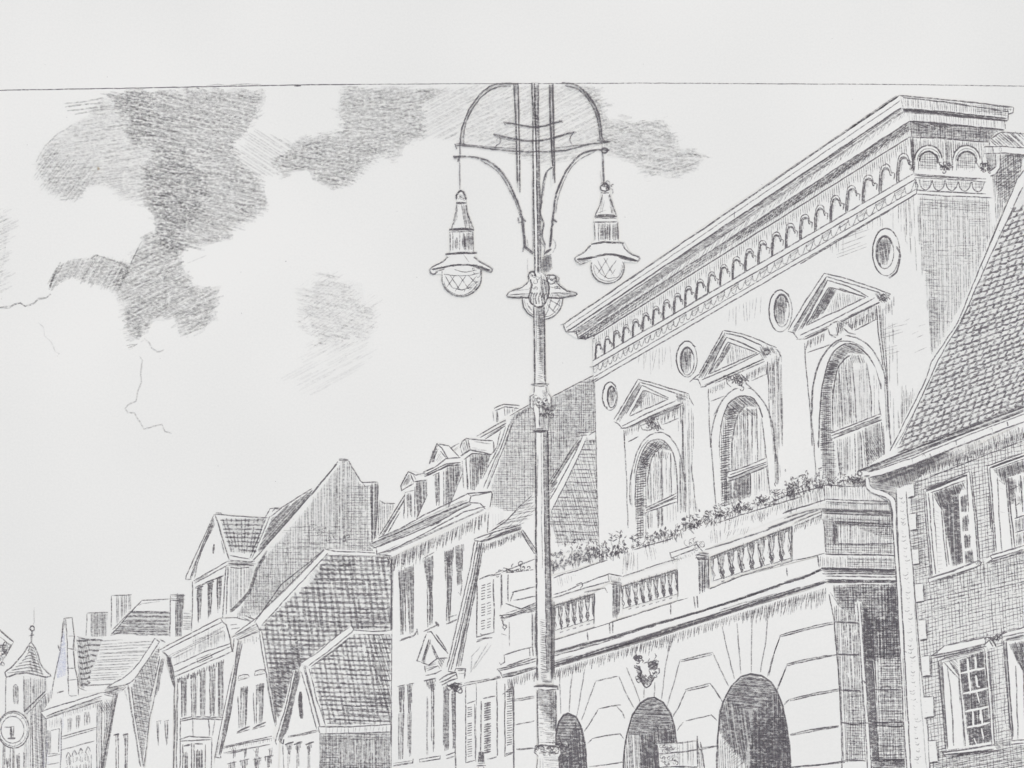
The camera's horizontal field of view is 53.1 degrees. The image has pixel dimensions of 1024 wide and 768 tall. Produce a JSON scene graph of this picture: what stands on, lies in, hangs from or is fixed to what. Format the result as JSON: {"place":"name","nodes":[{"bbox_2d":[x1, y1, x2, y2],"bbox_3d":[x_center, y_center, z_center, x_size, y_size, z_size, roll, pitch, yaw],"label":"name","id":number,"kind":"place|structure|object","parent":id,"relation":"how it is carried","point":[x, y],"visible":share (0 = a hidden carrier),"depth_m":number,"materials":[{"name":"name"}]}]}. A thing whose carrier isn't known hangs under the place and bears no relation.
{"place":"outdoors","nodes":[
{"label":"outdoors","id":0,"kind":"place"},
{"bbox_2d":[77,594,190,689],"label":"roof","id":1,"kind":"structure","parent":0,"point":[105,658],"depth_m":0.20,"materials":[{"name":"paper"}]},
{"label":"ground","id":2,"kind":"structure","parent":0,"visible":0},
{"bbox_2d":[0,0,1023,767],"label":"drawing sheet","id":3,"kind":"object","parent":2,"relation":"on","point":[224,234],"visible":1,"depth_m":0.20,"materials":[{"name":"paper"}]},
{"bbox_2d":[0,630,13,665],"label":"house","id":4,"kind":"structure","parent":3,"relation":"on","point":[6,642],"depth_m":0.20,"materials":[{"name":"paper"}]},
{"bbox_2d":[0,711,28,767],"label":"numbered sign","id":5,"kind":"object","parent":3,"relation":"on","point":[14,729],"visible":1,"depth_m":0.20,"materials":[{"name":"paper"}]},
{"bbox_2d":[2,625,50,767],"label":"spire tower","id":6,"kind":"structure","parent":3,"relation":"on","point":[27,697],"depth_m":0.20,"materials":[{"name":"paper"}]},
{"bbox_2d":[41,617,121,767],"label":"stepped house","id":7,"kind":"structure","parent":3,"relation":"on","point":[77,724],"depth_m":0.20,"materials":[{"name":"paper"}]},
{"bbox_2d":[68,718,71,731],"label":"window","id":8,"kind":"structure","parent":7,"relation":"in","point":[69,719],"depth_m":0.20,"materials":[{"name":"paper"}]},
{"bbox_2d":[76,714,80,728],"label":"window","id":9,"kind":"structure","parent":7,"relation":"in","point":[78,718],"depth_m":0.20,"materials":[{"name":"paper"}]},
{"bbox_2d":[84,711,88,725],"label":"window","id":10,"kind":"structure","parent":7,"relation":"in","point":[86,715],"depth_m":0.20,"materials":[{"name":"paper"}]},
{"bbox_2d":[99,638,164,767],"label":"gabled house","id":11,"kind":"structure","parent":3,"relation":"on","point":[127,741],"depth_m":0.20,"materials":[{"name":"paper"}]},
{"bbox_2d":[114,734,118,767],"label":"window","id":12,"kind":"structure","parent":11,"relation":"in","point":[114,734],"depth_m":0.20,"materials":[{"name":"paper"}]},
{"bbox_2d":[123,733,127,767],"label":"window","id":13,"kind":"structure","parent":11,"relation":"in","point":[126,733],"depth_m":0.20,"materials":[{"name":"paper"}]},
{"bbox_2d":[144,657,176,767],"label":"gabled house","id":14,"kind":"structure","parent":3,"relation":"on","point":[160,750],"depth_m":0.20,"materials":[{"name":"paper"}]},
{"bbox_2d":[159,618,234,767],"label":"townhouse","id":15,"kind":"structure","parent":3,"relation":"on","point":[201,659],"depth_m":0.20,"materials":[{"name":"paper"}]},
{"bbox_2d":[180,677,186,716],"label":"window","id":16,"kind":"structure","parent":15,"relation":"in","point":[183,683],"depth_m":0.20,"materials":[{"name":"paper"}]},
{"bbox_2d":[182,744,192,767],"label":"window","id":17,"kind":"structure","parent":15,"relation":"in","point":[187,749],"depth_m":0.20,"materials":[{"name":"paper"}]},
{"bbox_2d":[190,673,196,716],"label":"window","id":18,"kind":"structure","parent":15,"relation":"in","point":[194,680],"depth_m":0.20,"materials":[{"name":"paper"}]},
{"bbox_2d":[193,743,205,767],"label":"window","id":19,"kind":"structure","parent":15,"relation":"in","point":[199,750],"depth_m":0.20,"materials":[{"name":"paper"}]},
{"bbox_2d":[199,669,205,716],"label":"window","id":20,"kind":"structure","parent":15,"relation":"in","point":[202,689],"depth_m":0.20,"materials":[{"name":"paper"}]},
{"bbox_2d":[209,665,215,716],"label":"window","id":21,"kind":"structure","parent":15,"relation":"in","point":[212,670],"depth_m":0.20,"materials":[{"name":"paper"}]},
{"bbox_2d":[218,661,223,716],"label":"window","id":22,"kind":"structure","parent":15,"relation":"in","point":[220,670],"depth_m":0.20,"materials":[{"name":"paper"}]},
{"bbox_2d":[185,458,394,636],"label":"gable house","id":23,"kind":"structure","parent":3,"relation":"on","point":[335,506],"depth_m":0.20,"materials":[{"name":"paper"}]},
{"bbox_2d":[197,586,201,619],"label":"window","id":24,"kind":"structure","parent":23,"relation":"in","point":[198,609],"depth_m":0.20,"materials":[{"name":"paper"}]},
{"bbox_2d":[207,580,213,615],"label":"window","id":25,"kind":"structure","parent":23,"relation":"in","point":[212,580],"depth_m":0.20,"materials":[{"name":"paper"}]},
{"bbox_2d":[216,576,221,607],"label":"window","id":26,"kind":"structure","parent":23,"relation":"in","point":[219,577],"depth_m":0.20,"materials":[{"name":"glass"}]},
{"bbox_2d":[214,549,391,767],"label":"tiled roof house","id":27,"kind":"structure","parent":3,"relation":"on","point":[325,597],"depth_m":0.20,"materials":[{"name":"paper"}]},
{"bbox_2d":[237,686,248,733],"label":"window","id":28,"kind":"structure","parent":27,"relation":"in","point":[244,691],"depth_m":0.20,"materials":[{"name":"paper"}]},
{"bbox_2d":[253,682,265,728],"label":"window","id":29,"kind":"structure","parent":27,"relation":"in","point":[259,688],"depth_m":0.20,"materials":[{"name":"paper"}]},
{"bbox_2d":[275,625,391,767],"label":"gable house","id":30,"kind":"structure","parent":3,"relation":"on","point":[344,678],"depth_m":0.20,"materials":[{"name":"paper"}]},
{"bbox_2d":[298,692,302,717],"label":"slit window","id":31,"kind":"structure","parent":30,"relation":"in","point":[299,696],"depth_m":0.20,"materials":[{"name":"paper"}]},
{"bbox_2d":[369,375,595,767],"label":"mansard house","id":32,"kind":"structure","parent":3,"relation":"on","point":[469,482],"depth_m":0.20,"materials":[{"name":"paper"}]},
{"bbox_2d":[394,683,413,765],"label":"window","id":33,"kind":"structure","parent":32,"relation":"in","point":[404,693],"depth_m":0.20,"materials":[{"name":"paper"}]},
{"bbox_2d":[398,562,417,640],"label":"window","id":34,"kind":"structure","parent":32,"relation":"in","point":[405,575],"depth_m":0.20,"materials":[{"name":"paper"}]},
{"bbox_2d":[419,678,439,761],"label":"window","id":35,"kind":"structure","parent":32,"relation":"in","point":[430,685],"depth_m":0.20,"materials":[{"name":"paper"}]},
{"bbox_2d":[422,551,441,631],"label":"window","id":36,"kind":"structure","parent":32,"relation":"in","point":[432,563],"depth_m":0.20,"materials":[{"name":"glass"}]},
{"bbox_2d":[442,686,455,758],"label":"window","id":37,"kind":"structure","parent":32,"relation":"in","point":[449,732],"depth_m":0.20,"materials":[{"name":"paper"}]},
{"bbox_2d":[444,540,466,623],"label":"window","id":38,"kind":"structure","parent":32,"relation":"in","point":[454,556],"depth_m":0.20,"materials":[{"name":"paper"}]},
{"bbox_2d":[439,431,597,767],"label":"townhouse","id":39,"kind":"structure","parent":3,"relation":"on","point":[478,685],"depth_m":0.20,"materials":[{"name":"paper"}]},
{"bbox_2d":[477,751,485,765],"bbox_3d":[-0.006,0.074,0.200,0.002,0.001,0.005,0,90,0],"label":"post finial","id":40,"kind":"object","parent":39,"relation":"on","point":[481,761],"visible":1,"depth_m":0.20,"materials":[{"name":"paper"}]},
{"bbox_2d":[429,82,639,767],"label":"street lamp","id":41,"kind":"object","parent":3,"relation":"on","point":[460,267],"visible":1,"depth_m":0.20,"materials":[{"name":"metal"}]},
{"bbox_2d":[497,95,1013,767],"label":"palace","id":42,"kind":"structure","parent":3,"relation":"on","point":[795,321],"depth_m":0.20,"materials":[{"name":"paper"}]},
{"bbox_2d":[493,559,534,620],"bbox_3d":[0.001,0.040,0.200,0.010,0.001,0.010,-14,90,0],"label":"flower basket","id":43,"kind":"object","parent":42,"relation":"on","point":[528,568],"visible":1,"depth_m":0.20,"materials":[{"name":"paper"}]},
{"bbox_2d":[551,539,608,573],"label":"trailing flowers","id":44,"kind":"object","parent":42,"relation":"on","point":[587,549],"visible":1,"depth_m":0.20,"materials":[{"name":"paper"}]},
{"bbox_2d":[602,382,617,410],"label":"round window","id":45,"kind":"structure","parent":42,"relation":"in","point":[609,391],"depth_m":0.20,"materials":[{"name":"paper"}]},
{"bbox_2d":[603,527,672,557],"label":"trailing flowers","id":46,"kind":"object","parent":42,"relation":"on","point":[624,544],"visible":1,"depth_m":0.20,"materials":[{"name":"paper"}]},
{"bbox_2d":[629,432,685,543],"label":"arched window","id":47,"kind":"structure","parent":42,"relation":"in","point":[657,499],"depth_m":0.20,"materials":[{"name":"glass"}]},
{"bbox_2d":[654,736,716,767],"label":"notice board","id":48,"kind":"object","parent":42,"relation":"on","point":[687,754],"visible":1,"depth_m":0.20,"materials":[{"name":"paper"}]},
{"bbox_2d":[676,340,697,376],"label":"round window","id":49,"kind":"structure","parent":42,"relation":"in","point":[686,361],"depth_m":0.20,"materials":[{"name":"paper"}]},
{"bbox_2d":[669,502,734,540],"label":"trailing flowers","id":50,"kind":"object","parent":42,"relation":"on","point":[719,515],"visible":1,"depth_m":0.20,"materials":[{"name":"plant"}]},
{"bbox_2d":[710,388,781,518],"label":"arched window","id":51,"kind":"structure","parent":42,"relation":"in","point":[743,458],"depth_m":0.20,"materials":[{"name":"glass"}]},
{"bbox_2d":[728,482,796,514],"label":"trailing flowers","id":52,"kind":"object","parent":42,"relation":"on","point":[745,507],"visible":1,"depth_m":0.20,"materials":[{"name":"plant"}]},
{"bbox_2d":[768,289,792,331],"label":"round window","id":53,"kind":"structure","parent":42,"relation":"in","point":[780,309],"depth_m":0.20,"materials":[{"name":"paper"}]},
{"bbox_2d":[784,467,823,498],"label":"trailing flowers","id":54,"kind":"object","parent":42,"relation":"on","point":[808,487],"visible":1,"depth_m":0.20,"materials":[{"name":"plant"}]},
{"bbox_2d":[814,463,864,487],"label":"trailing flowers","id":55,"kind":"object","parent":42,"relation":"on","point":[849,479],"visible":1,"depth_m":0.20,"materials":[{"name":"paper"}]},
{"bbox_2d":[811,335,891,482],"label":"arched window","id":56,"kind":"structure","parent":42,"relation":"in","point":[850,424],"depth_m":0.20,"materials":[{"name":"paper"}]},
{"bbox_2d":[872,228,900,276],"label":"round window","id":57,"kind":"structure","parent":42,"relation":"in","point":[885,249],"depth_m":0.20,"materials":[{"name":"paper"}]},
{"bbox_2d":[857,168,1023,767],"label":"brick house","id":58,"kind":"structure","parent":3,"relation":"on","point":[958,528],"depth_m":0.20,"materials":[{"name":"paper"}]},
{"bbox_2d":[923,471,981,582],"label":"sash window","id":59,"kind":"structure","parent":58,"relation":"in","point":[949,510],"depth_m":0.20,"materials":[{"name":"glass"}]},
{"bbox_2d":[931,637,1000,756],"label":"sash window","id":60,"kind":"structure","parent":58,"relation":"in","point":[967,715],"depth_m":0.20,"materials":[{"name":"paper"}]},
{"bbox_2d":[984,453,1023,563],"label":"sash window","id":61,"kind":"structure","parent":58,"relation":"in","point":[1005,476],"depth_m":0.20,"materials":[{"name":"paper"}]},
{"bbox_2d":[984,627,1023,744],"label":"sash window","id":62,"kind":"structure","parent":58,"relation":"in","point":[1013,640],"depth_m":0.20,"materials":[{"name":"paper"}]},
{"bbox_2d":[984,132,1023,226],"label":"house","id":63,"kind":"structure","parent":3,"relation":"on","point":[1004,155],"depth_m":0.20,"materials":[{"name":"paper"}]}
]}

